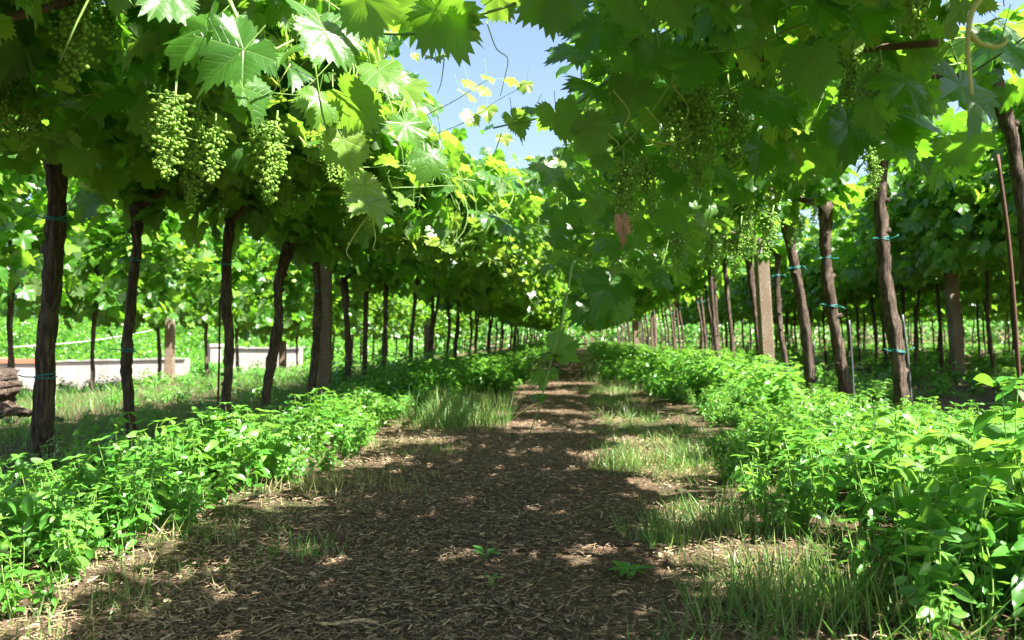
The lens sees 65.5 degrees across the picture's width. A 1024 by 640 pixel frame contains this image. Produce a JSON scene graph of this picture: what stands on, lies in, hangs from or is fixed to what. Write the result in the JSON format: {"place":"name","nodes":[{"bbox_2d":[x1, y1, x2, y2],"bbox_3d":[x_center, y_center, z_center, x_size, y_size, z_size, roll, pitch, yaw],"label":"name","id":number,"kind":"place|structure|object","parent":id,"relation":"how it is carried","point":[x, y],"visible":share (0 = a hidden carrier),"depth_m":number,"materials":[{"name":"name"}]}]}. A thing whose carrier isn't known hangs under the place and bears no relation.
{"place":"outdoors","nodes":[
{"label":"outdoors","id":0,"kind":"place"},
{"bbox_2d":[0,354,467,468],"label":"grass","id":1,"kind":"structure","parent":0,"point":[283,399],"depth_m":6.13,"materials":[{"name":"plant"}]},
{"bbox_2d":[1,293,467,359],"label":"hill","id":2,"kind":"structure","parent":0,"point":[4,294],"depth_m":40.74,"materials":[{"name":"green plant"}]},
{"bbox_2d":[0,346,1023,639],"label":"path","id":3,"kind":"structure","parent":0,"point":[569,371],"depth_m":2.13,"materials":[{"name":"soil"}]},
{"bbox_2d":[256,523,348,564],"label":"grass tuft","id":4,"kind":"object","parent":3,"relation":"on","point":[304,552],"visible":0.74,"depth_m":2.17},
{"bbox_2d":[387,378,530,431],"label":"grass tuft","id":5,"kind":"object","parent":3,"relation":"on","point":[482,417],"visible":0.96,"depth_m":5.32,"materials":[{"name":"plant"}]},
{"bbox_2d":[0,382,1018,639],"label":"straw","id":6,"kind":"object","parent":3,"relation":"on","point":[896,626],"visible":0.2,"depth_m":2.14,"materials":[{"name":"beige plant"}]},
{"bbox_2d":[583,441,659,472],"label":"grass tuft","id":7,"kind":"object","parent":3,"relation":"on","point":[616,457],"visible":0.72,"depth_m":3.55,"materials":[{"name":"plant"}]},
{"bbox_2d":[608,560,653,578],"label":"rosette weed","id":8,"kind":"object","parent":3,"relation":"on","point":[626,566],"visible":0.84,"depth_m":1.95,"materials":[{"name":"green plant"}]},
{"bbox_2d":[586,448,726,485],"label":"grass tuft","id":9,"kind":"object","parent":3,"relation":"on","point":[679,478],"visible":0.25,"depth_m":3.44,"materials":[{"name":"green plant"}]},
{"bbox_2d":[605,496,709,554],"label":"grass tuft","id":10,"kind":"object","parent":3,"relation":"on","point":[652,534],"visible":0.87,"depth_m":2.25,"materials":[{"name":"plant"}]},
{"bbox_2d":[0,327,1023,639],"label":"ground","id":11,"kind":"structure","parent":0,"point":[1014,631],"depth_m":2.38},
{"bbox_2d":[0,367,21,421],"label":"tree stump","id":12,"kind":"object","parent":11,"relation":"on","point":[6,375],"visible":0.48,"depth_m":5.63,"materials":[{"name":"brown wood"}]},
{"bbox_2d":[0,357,34,391],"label":"garden wall","id":13,"kind":"structure","parent":11,"relation":"on","point":[25,367],"depth_m":25.02,"materials":[{"name":"paint"}]},
{"bbox_2d":[0,407,63,423],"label":"dead branch","id":14,"kind":"object","parent":11,"relation":"on","point":[8,411],"visible":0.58,"depth_m":5.03,"materials":[{"name":"brown wood"}]},
{"bbox_2d":[0,128,71,300],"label":"grape vine","id":15,"kind":"object","parent":11,"relation":"on","point":[15,269],"visible":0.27,"depth_m":6.72,"materials":[{"name":"green plant"}]},
{"bbox_2d":[0,163,127,398],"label":"grape vine","id":16,"kind":"object","parent":11,"relation":"on","point":[77,246],"visible":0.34,"depth_m":7.67,"materials":[{"name":"green plant"}]},
{"bbox_2d":[2,193,208,390],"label":"grape vine","id":17,"kind":"object","parent":11,"relation":"on","point":[111,229],"visible":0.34,"depth_m":8.86,"materials":[{"name":"green plant"}]},
{"bbox_2d":[31,196,213,330],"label":"grape vine","id":18,"kind":"object","parent":11,"relation":"on","point":[200,293],"visible":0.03,"depth_m":10.20,"materials":[{"name":"green plant"}]},
{"bbox_2d":[56,358,190,389],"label":"garden wall","id":19,"kind":"structure","parent":11,"relation":"on","point":[68,370],"depth_m":25.42,"materials":[{"name":"paint"}]},
{"bbox_2d":[98,215,223,384],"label":"grape vine","id":20,"kind":"object","parent":11,"relation":"on","point":[198,315],"visible":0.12,"depth_m":11.03,"materials":[{"name":"green plant"}]},
{"bbox_2d":[164,315,174,383],"bbox_3d":[-4.557,0.410,10.607,0.112,0.981,0.112,0,-1,-8],"label":"trellis post","id":21,"kind":"object","parent":11,"relation":"on","point":[169,360],"visible":0.77,"depth_m":10.56,"materials":[{"name":"wood"}]},
{"bbox_2d":[0,0,392,201],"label":"grape vine","id":22,"kind":"object","parent":11,"relation":"on","point":[73,160],"visible":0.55,"depth_m":2.66,"materials":[{"name":"green plant"}]},
{"bbox_2d":[183,361,223,381],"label":"round bush","id":23,"kind":"object","parent":11,"relation":"on","point":[212,366],"visible":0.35,"depth_m":23.75,"materials":[{"name":"green plant"}]},
{"bbox_2d":[0,0,418,471],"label":"grape vine","id":24,"kind":"object","parent":11,"relation":"on","point":[110,179],"visible":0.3,"depth_m":3.47,"materials":[{"name":"green plant"}]},
{"bbox_2d":[149,213,273,379],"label":"grape vine","id":25,"kind":"object","parent":11,"relation":"on","point":[246,250],"visible":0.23,"depth_m":12.12,"materials":[{"name":"green plant"}]},
{"bbox_2d":[0,294,423,376],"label":"shrubbery","id":26,"kind":"object","parent":11,"relation":"on","point":[78,334],"visible":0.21,"depth_m":38.06,"materials":[{"name":"plant"}]},
{"bbox_2d":[217,299,220,415],"bbox_3d":[-1.695,0.299,4.599,0.014,0.844,0.035,1,-2,-41],"label":"iron stake","id":27,"kind":"object","parent":11,"relation":"on","point":[219,337],"visible":0.73,"depth_m":4.59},
{"bbox_2d":[0,353,459,461],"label":"weeds","id":28,"kind":"object","parent":11,"relation":"on","point":[149,382],"visible":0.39,"depth_m":8.68,"materials":[{"name":"green plant"}]},
{"bbox_2d":[0,369,465,620],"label":"weeds","id":29,"kind":"object","parent":11,"relation":"on","point":[61,517],"visible":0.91,"depth_m":2.62,"materials":[{"name":"green plant"}]},
{"bbox_2d":[185,230,291,377],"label":"grape vine","id":30,"kind":"object","parent":11,"relation":"on","point":[260,275],"visible":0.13,"depth_m":12.87,"materials":[{"name":"green plant"}]},
{"bbox_2d":[67,36,461,445],"bbox_3d":[-1.313,-0.329,4.108,2.096,2.142,2.388,0,-1,5],"label":"grape vine","id":31,"kind":"object","parent":11,"relation":"on","point":[142,208],"visible":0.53,"depth_m":4.07,"materials":[{"name":"green plant"}]},
{"bbox_2d":[0,385,529,639],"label":"grass","id":32,"kind":"structure","parent":11,"relation":"on","point":[306,486],"depth_m":2.33,"materials":[{"name":"plant"}]},
{"bbox_2d":[233,347,302,372],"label":"garden wall","id":33,"kind":"structure","parent":11,"relation":"on","point":[248,356],"depth_m":24.82,"materials":[{"name":"paint"}]},
{"bbox_2d":[234,277,312,369],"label":"grape vine","id":34,"kind":"object","parent":11,"relation":"on","point":[243,333],"visible":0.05,"depth_m":14.75,"materials":[{"name":"green plant"}]},
{"bbox_2d":[209,233,343,330],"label":"grape vine","id":35,"kind":"object","parent":11,"relation":"on","point":[302,281],"visible":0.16,"depth_m":13.80,"materials":[{"name":"green plant"}]},
{"bbox_2d":[122,57,457,429],"bbox_3d":[-1.296,-0.341,4.437,2.061,2.093,2.021,0,-1,5],"label":"grape vine","id":36,"kind":"object","parent":11,"relation":"on","point":[252,209],"visible":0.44,"depth_m":4.38,"materials":[{"name":"green plant"}]},
{"bbox_2d":[0,0,586,259],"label":"grape vine","id":37,"kind":"object","parent":11,"relation":"on","point":[220,36],"visible":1,"depth_m":2.07,"materials":[{"name":"green plant"}]},
{"bbox_2d":[256,275,342,366],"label":"grape vine","id":38,"kind":"object","parent":11,"relation":"on","point":[292,335],"visible":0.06,"depth_m":16.34,"materials":[{"name":"green plant"}]},
{"bbox_2d":[318,264,331,398],"bbox_3d":[-1.552,0.082,6.609,0.102,1.332,0.103,0,-1,-1],"label":"trellis post","id":39,"kind":"object","parent":11,"relation":"on","point":[325,368],"visible":0.53,"depth_m":6.56,"materials":[{"name":"wood"}]},
{"bbox_2d":[294,274,382,334],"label":"grape vine","id":40,"kind":"object","parent":11,"relation":"on","point":[336,319],"visible":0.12,"depth_m":17.55,"materials":[{"name":"green plant"}]},
{"bbox_2d":[312,289,382,363],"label":"grape vine","id":41,"kind":"object","parent":11,"relation":"on","point":[358,328],"visible":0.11,"depth_m":18.49,"materials":[{"name":"green plant"}]},
{"bbox_2d":[176,115,535,416],"bbox_3d":[-0.968,-0.323,5.494,2.407,2.098,2.559,0,-1,5],"label":"grape vine","id":42,"kind":"object","parent":11,"relation":"on","point":[299,244],"visible":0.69,"depth_m":5.36,"materials":[{"name":"green plant"}]},
{"bbox_2d":[341,291,406,359],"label":"grape vine","id":43,"kind":"object","parent":11,"relation":"on","point":[372,327],"visible":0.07,"depth_m":19.73,"materials":[{"name":"green plant"}]},
{"bbox_2d":[338,293,410,361],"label":"grape vine","id":44,"kind":"object","parent":11,"relation":"on","point":[394,311],"visible":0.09,"depth_m":20.91,"materials":[{"name":"green plant"}]},
{"bbox_2d":[371,294,418,361],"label":"grape vine","id":45,"kind":"object","parent":11,"relation":"on","point":[398,324],"visible":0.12,"depth_m":22.16,"materials":[{"name":"green plant"}]},
{"bbox_2d":[375,297,422,356],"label":"grape vine","id":46,"kind":"object","parent":11,"relation":"on","point":[408,320],"depth_m":23.34,"materials":[{"name":"green plant"}]},
{"bbox_2d":[266,124,542,401],"bbox_3d":[-0.915,-0.353,6.059,2.450,2.154,2.507,0,-1,5],"label":"grape vine","id":47,"kind":"object","parent":11,"relation":"on","point":[509,201],"visible":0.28,"depth_m":6.03,"materials":[{"name":"green plant"}]},
{"bbox_2d":[374,300,434,358],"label":"grape vine","id":48,"kind":"object","parent":11,"relation":"on","point":[418,315],"visible":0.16,"depth_m":24.47,"materials":[{"name":"green plant"}]},
{"bbox_2d":[332,168,540,385],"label":"grape vine","id":49,"kind":"object","parent":11,"relation":"on","point":[361,272],"visible":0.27,"depth_m":7.26,"materials":[{"name":"green plant"}]},
{"bbox_2d":[332,341,552,394],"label":"weeds","id":50,"kind":"object","parent":11,"relation":"on","point":[530,352],"visible":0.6,"depth_m":8.15,"materials":[{"name":"green plant"}]},
{"bbox_2d":[349,188,549,380],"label":"grape vine","id":51,"kind":"object","parent":11,"relation":"on","point":[408,267],"visible":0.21,"depth_m":7.88,"materials":[{"name":"green plant"}]},
{"bbox_2d":[371,224,548,378],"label":"grape vine","id":52,"kind":"object","parent":11,"relation":"on","point":[406,290],"visible":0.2,"depth_m":8.98,"materials":[{"name":"green plant"}]},
{"bbox_2d":[394,237,549,368],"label":"grape vine","id":53,"kind":"object","parent":11,"relation":"on","point":[495,298],"visible":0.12,"depth_m":10.05,"materials":[{"name":"green plant"}]},
{"bbox_2d":[410,272,554,365],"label":"grape vine","id":54,"kind":"object","parent":11,"relation":"on","point":[522,301],"visible":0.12,"depth_m":11.76,"materials":[{"name":"green plant"}]},
{"bbox_2d":[413,243,552,362],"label":"grape vine","id":55,"kind":"object","parent":11,"relation":"on","point":[531,296],"visible":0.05,"depth_m":10.85,"materials":[{"name":"green plant"}]},
{"bbox_2d":[411,269,559,362],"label":"grape vine","id":56,"kind":"object","parent":11,"relation":"on","point":[541,295],"visible":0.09,"depth_m":12.64,"materials":[{"name":"green plant"}]},
{"bbox_2d":[436,273,558,365],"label":"grape vine","id":57,"kind":"object","parent":11,"relation":"on","point":[513,316],"visible":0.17,"depth_m":13.60,"materials":[{"name":"green plant"}]},
{"bbox_2d":[454,272,563,353],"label":"grape vine","id":58,"kind":"object","parent":11,"relation":"on","point":[532,316],"visible":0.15,"depth_m":15.07,"materials":[{"name":"green plant"}]},
{"bbox_2d":[457,349,654,396],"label":"grass","id":59,"kind":"structure","parent":11,"relation":"on","point":[588,357],"depth_m":12.04,"materials":[{"name":"plant"}]},
{"bbox_2d":[365,347,813,414],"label":"weeds","id":60,"kind":"object","parent":11,"relation":"on","point":[777,388],"visible":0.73,"depth_m":7.07,"materials":[{"name":"green plant"}]},
{"bbox_2d":[551,253,722,357],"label":"grape vine","id":61,"kind":"object","parent":11,"relation":"on","point":[714,328],"visible":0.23,"depth_m":11.58,"materials":[{"name":"brown plant"}]},
{"bbox_2d":[540,249,742,361],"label":"grape vine","id":62,"kind":"object","parent":11,"relation":"on","point":[727,299],"visible":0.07,"depth_m":10.68,"materials":[{"name":"green plant"}]},
{"bbox_2d":[555,252,746,357],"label":"grape vine","id":63,"kind":"object","parent":11,"relation":"on","point":[640,293],"visible":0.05,"depth_m":12.20,"materials":[{"name":"green plant"}]},
{"bbox_2d":[544,227,759,357],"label":"grape vine","id":64,"kind":"object","parent":11,"relation":"on","point":[750,276],"visible":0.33,"depth_m":9.35,"materials":[{"name":"green plant"}]},
{"bbox_2d":[615,284,707,355],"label":"grape vine","id":65,"kind":"object","parent":11,"relation":"on","point":[665,302],"visible":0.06,"depth_m":14.60,"materials":[{"name":"green plant"}]},
{"bbox_2d":[637,287,691,350],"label":"grape vine","id":66,"kind":"object","parent":11,"relation":"on","point":[680,299],"visible":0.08,"depth_m":15.62,"materials":[{"name":"green plant"}]},
{"bbox_2d":[522,188,816,398],"bbox_3d":[1.508,-0.320,7.614,2.817,2.317,2.345,0,-1,5],"label":"grape vine","id":67,"kind":"object","parent":11,"relation":"on","point":[783,205],"visible":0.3,"depth_m":7.25,"materials":[{"name":"green plant"}]},
{"bbox_2d":[539,203,810,386],"bbox_3d":[1.771,-0.338,8.344,2.692,2.368,1.981,1,-1,-23],"label":"grape vine","id":68,"kind":"object","parent":11,"relation":"on","point":[778,253],"visible":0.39,"depth_m":8.08,"materials":[{"name":"green plant"}]},
{"bbox_2d":[632,274,729,356],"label":"grape vine","id":69,"kind":"object","parent":11,"relation":"on","point":[701,285],"visible":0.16,"depth_m":13.01,"materials":[{"name":"green plant"}]},
{"bbox_2d":[645,438,722,471],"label":"grass tuft","id":70,"kind":"object","parent":11,"relation":"on","point":[677,457],"visible":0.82,"depth_m":3.62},
{"bbox_2d":[542,145,864,402],"bbox_3d":[1.570,-0.399,6.635,2.620,2.307,1.918,0,-1,5],"label":"grape vine","id":71,"kind":"object","parent":11,"relation":"on","point":[828,200],"visible":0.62,"depth_m":6.36,"materials":[{"name":"green plant"}]},
{"bbox_2d":[587,341,837,398],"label":"weeds","id":72,"kind":"object","parent":11,"relation":"on","point":[734,364],"visible":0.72,"depth_m":9.62,"materials":[{"name":"green plant"}]},
{"bbox_2d":[404,308,1023,355],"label":"shrubbery","id":73,"kind":"object","parent":11,"relation":"on","point":[927,329],"visible":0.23,"depth_m":48.53,"materials":[{"name":"green plant"}]},
{"bbox_2d":[662,481,796,543],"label":"grass tuft","id":74,"kind":"object","parent":11,"relation":"on","point":[720,516],"visible":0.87,"depth_m":2.37,"materials":[{"name":"plant"}]},
{"bbox_2d":[555,124,914,411],"bbox_3d":[1.514,-0.441,5.477,2.541,2.358,2.221,0,-1,5],"label":"grape vine","id":75,"kind":"object","parent":11,"relation":"on","point":[892,324],"visible":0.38,"depth_m":5.37,"materials":[{"name":"brown plant"}]},
{"bbox_2d":[486,0,1023,436],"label":"grape vine","id":76,"kind":"object","parent":11,"relation":"on","point":[893,110],"visible":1,"depth_m":2.25,"materials":[{"name":"green plant"}]},
{"bbox_2d":[709,280,813,351],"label":"grape vine","id":77,"kind":"object","parent":11,"relation":"on","point":[737,309],"visible":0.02,"depth_m":21.76,"materials":[{"name":"green plant"}]},
{"bbox_2d":[754,236,774,369],"bbox_3d":[2.824,-0.142,8.921,0.238,1.939,0.146,0,-1,5],"label":"trellis post","id":78,"kind":"object","parent":11,"relation":"on","point":[764,308],"visible":0.52,"depth_m":8.86,"materials":[{"name":"wood"}]},
{"bbox_2d":[717,269,821,353],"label":"grape vine","id":79,"kind":"object","parent":11,"relation":"on","point":[743,300],"visible":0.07,"depth_m":20.38,"materials":[{"name":"green plant"}]},
{"bbox_2d":[519,0,1023,324],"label":"grape vine","id":80,"kind":"object","parent":11,"relation":"on","point":[595,213],"visible":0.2,"depth_m":3.10,"materials":[{"name":"green plant"}]},
{"bbox_2d":[728,265,821,359],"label":"grape vine","id":81,"kind":"object","parent":11,"relation":"on","point":[741,287],"visible":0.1,"depth_m":19.77,"materials":[{"name":"green plant"}]},
{"bbox_2d":[661,517,921,639],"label":"grass tuft","id":82,"kind":"object","parent":11,"relation":"on","point":[787,574],"visible":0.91,"depth_m":1.70,"materials":[{"name":"plant"}]},
{"bbox_2d":[562,2,1023,303],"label":"grape vine","id":83,"kind":"object","parent":11,"relation":"on","point":[1008,94],"visible":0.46,"depth_m":3.88,"materials":[{"name":"green plant"}]},
{"bbox_2d":[597,0,998,59],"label":"grape vine","id":84,"kind":"object","parent":11,"relation":"on","point":[768,14],"visible":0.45,"depth_m":2.01,"materials":[{"name":"green plant"}]},
{"bbox_2d":[574,384,1023,639],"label":"grass","id":85,"kind":"structure","parent":11,"relation":"on","point":[904,615],"depth_m":2.34,"materials":[{"name":"plant"}]},
{"bbox_2d":[736,241,867,362],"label":"grape vine","id":86,"kind":"object","parent":11,"relation":"on","point":[823,324],"visible":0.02,"depth_m":17.62,"materials":[{"name":"green plant"}]},
{"bbox_2d":[769,234,905,365],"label":"grape vine","id":87,"kind":"object","parent":11,"relation":"on","point":[783,271],"visible":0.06,"depth_m":16.39,"materials":[{"name":"green plant"}]},
{"bbox_2d":[657,342,1023,366],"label":"weeds","id":88,"kind":"object","parent":11,"relation":"on","point":[968,348],"visible":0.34,"depth_m":27.00,"materials":[{"name":"green plant"}]},
{"bbox_2d":[769,224,913,366],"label":"grape vine","id":89,"kind":"object","parent":11,"relation":"on","point":[784,295],"visible":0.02,"depth_m":15.75,"materials":[{"name":"green plant"}]},
{"bbox_2d":[671,371,1023,639],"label":"weeds","id":90,"kind":"object","parent":11,"relation":"on","point":[958,504],"visible":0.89,"depth_m":2.14,"materials":[{"name":"green plant"}]},
{"bbox_2d":[770,207,935,368],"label":"grape vine","id":91,"kind":"object","parent":11,"relation":"on","point":[806,254],"visible":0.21,"depth_m":14.20,"materials":[{"name":"green plant"}]},
{"bbox_2d":[798,246,935,363],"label":"grape vine","id":92,"kind":"object","parent":11,"relation":"on","point":[874,300],"visible":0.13,"depth_m":14.85,"materials":[{"name":"green plant"}]},
{"bbox_2d":[742,347,1023,413],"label":"weeds","id":93,"kind":"object","parent":11,"relation":"on","point":[944,384],"visible":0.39,"depth_m":9.99,"materials":[{"name":"green plant"}]},
{"bbox_2d":[808,174,985,373],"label":"grape vine","id":94,"kind":"object","parent":11,"relation":"on","point":[849,272],"visible":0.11,"depth_m":12.21,"materials":[{"name":"green plant"}]},
{"bbox_2d":[831,227,982,341],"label":"grape vine","id":95,"kind":"object","parent":11,"relation":"on","point":[925,290],"visible":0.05,"depth_m":13.57,"materials":[{"name":"green plant"}]},
{"bbox_2d":[837,235,1018,368],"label":"grape vine","id":96,"kind":"object","parent":11,"relation":"on","point":[996,286],"visible":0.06,"depth_m":12.79,"materials":[{"name":"green plant"}]},
{"bbox_2d":[841,110,1019,278],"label":"grape vine","id":97,"kind":"object","parent":11,"relation":"on","point":[967,262],"visible":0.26,"depth_m":9.04,"materials":[{"name":"green plant"}]},
{"bbox_2d":[846,175,1019,379],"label":"grape vine","id":98,"kind":"object","parent":11,"relation":"on","point":[910,278],"visible":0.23,"depth_m":10.63,"materials":[{"name":"green plant"}]},
{"bbox_2d":[845,163,1021,375],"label":"grape vine","id":99,"kind":"object","parent":11,"relation":"on","point":[899,267],"visible":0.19,"depth_m":10.11,"materials":[{"name":"green plant"}]},
{"bbox_2d":[862,236,1008,376],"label":"grape vine","id":100,"kind":"object","parent":11,"relation":"on","point":[983,277],"visible":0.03,"depth_m":11.80,"materials":[{"name":"green plant"}]},
{"bbox_2d":[943,269,965,381],"bbox_3d":[5.674,0.004,10.220,0.233,1.665,0.135,0,-1,5],"label":"trellis post","id":101,"kind":"object","parent":11,"relation":"on","point":[954,319],"visible":0.72,"depth_m":10.16,"materials":[{"name":"wood"}]},
{"bbox_2d":[895,122,1017,272],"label":"grape vine","id":102,"kind":"object","parent":11,"relation":"on","point":[984,251],"visible":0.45,"depth_m":8.51,"materials":[{"name":"green plant"}]},
{"bbox_2d":[919,292,1022,363],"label":"grape vine","id":103,"kind":"object","parent":11,"relation":"on","point":[934,301],"visible":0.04,"depth_m":17.33,"materials":[{"name":"green plant"}]},
{"bbox_2d":[979,118,1023,256],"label":"grape vine","id":104,"kind":"object","parent":11,"relation":"on","point":[993,182],"visible":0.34,"depth_m":7.31,"materials":[{"name":"green plant"}]},
{"bbox_2d":[991,77,1023,188],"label":"grape vine","id":105,"kind":"object","parent":11,"relation":"on","point":[1019,113],"visible":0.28,"depth_m":6.79,"materials":[{"name":"green plant"}]},
{"bbox_2d":[995,154,1022,419],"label":"iron stake","id":106,"kind":"object","parent":11,"relation":"on","point":[1010,261],"visible":0.89,"depth_m":4.19,"materials":[{"name":"metal"}]},
{"bbox_2d":[26,0,1023,334],"label":"sky","id":107,"kind":"structure","parent":0,"point":[524,47],"materials":[{"name":"blue"}]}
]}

